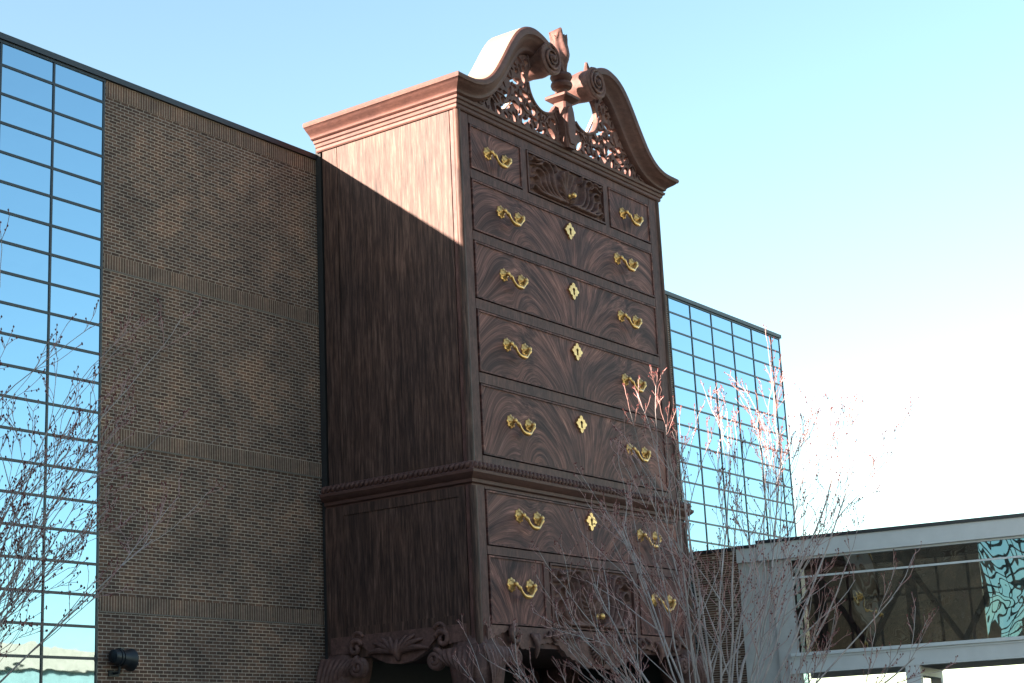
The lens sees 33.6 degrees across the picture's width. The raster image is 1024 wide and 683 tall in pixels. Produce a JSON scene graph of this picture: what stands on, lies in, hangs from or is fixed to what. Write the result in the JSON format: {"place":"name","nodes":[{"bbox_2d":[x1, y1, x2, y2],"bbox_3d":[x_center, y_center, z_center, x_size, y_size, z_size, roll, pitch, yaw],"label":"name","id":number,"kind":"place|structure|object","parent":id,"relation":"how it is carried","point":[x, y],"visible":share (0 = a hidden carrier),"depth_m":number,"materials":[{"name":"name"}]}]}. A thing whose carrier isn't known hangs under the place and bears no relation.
{"place":"outdoors","nodes":[
{"label":"outdoors","id":0,"kind":"place"},
{"bbox_2d":[303,27,710,682],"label":"giant chest of drawers","id":1,"kind":"object","parent":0,"point":[493,333],"visible":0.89,"depth_m":55.34,"materials":[{"name":"brown wood"}]},
{"bbox_2d":[0,0,1023,682],"label":"sky","id":2,"kind":"structure","parent":0,"point":[849,173],"materials":[{"name":"blue"}]},
{"bbox_3d":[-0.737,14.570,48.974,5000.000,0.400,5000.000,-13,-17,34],"label":"ground","id":3,"kind":"structure","parent":0,"visible":0},
{"bbox_2d":[0,208,225,682],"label":"bare tree","id":4,"kind":"object","parent":3,"relation":"on","point":[19,549],"visible":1,"depth_m":29.94,"materials":[{"name":"brown plant"}]},
{"bbox_2d":[0,32,809,682],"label":"brick and glass building","id":5,"kind":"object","parent":3,"relation":"on","point":[120,198],"visible":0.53,"depth_m":50.90,"materials":[{"name":"brick"}]},
{"bbox_2d":[108,648,138,676],"bbox_3d":[-10.729,8.818,46.741,0.640,0.760,0.733,-13,-17,34],"label":"floodlight","id":6,"kind":"object","parent":5,"relation":"attached to","point":[127,659],"visible":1,"depth_m":46.66,"materials":[{"name":"black metal"}]},
{"bbox_2d":[450,324,957,682],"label":"bare tree","id":7,"kind":"object","parent":3,"relation":"on","point":[698,623],"visible":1,"depth_m":37.86,"materials":[{"name":"grey plant"}]},
{"bbox_2d":[693,513,1023,682],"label":"enclosed footbridge","id":8,"kind":"object","parent":3,"relation":"on","point":[967,577],"visible":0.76,"depth_m":69.88,"materials":[{"name":"grey metal"}]},
{"bbox_2d":[792,542,987,652],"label":"window","id":9,"kind":"structure","parent":8,"relation":"in","point":[957,591],"depth_m":69.73,"materials":[{"name":"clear glass"}]},
{"bbox_2d":[977,538,1023,637],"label":"window","id":10,"kind":"structure","parent":8,"relation":"in","point":[1002,579],"depth_m":68.01,"materials":[{"name":"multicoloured glass"}]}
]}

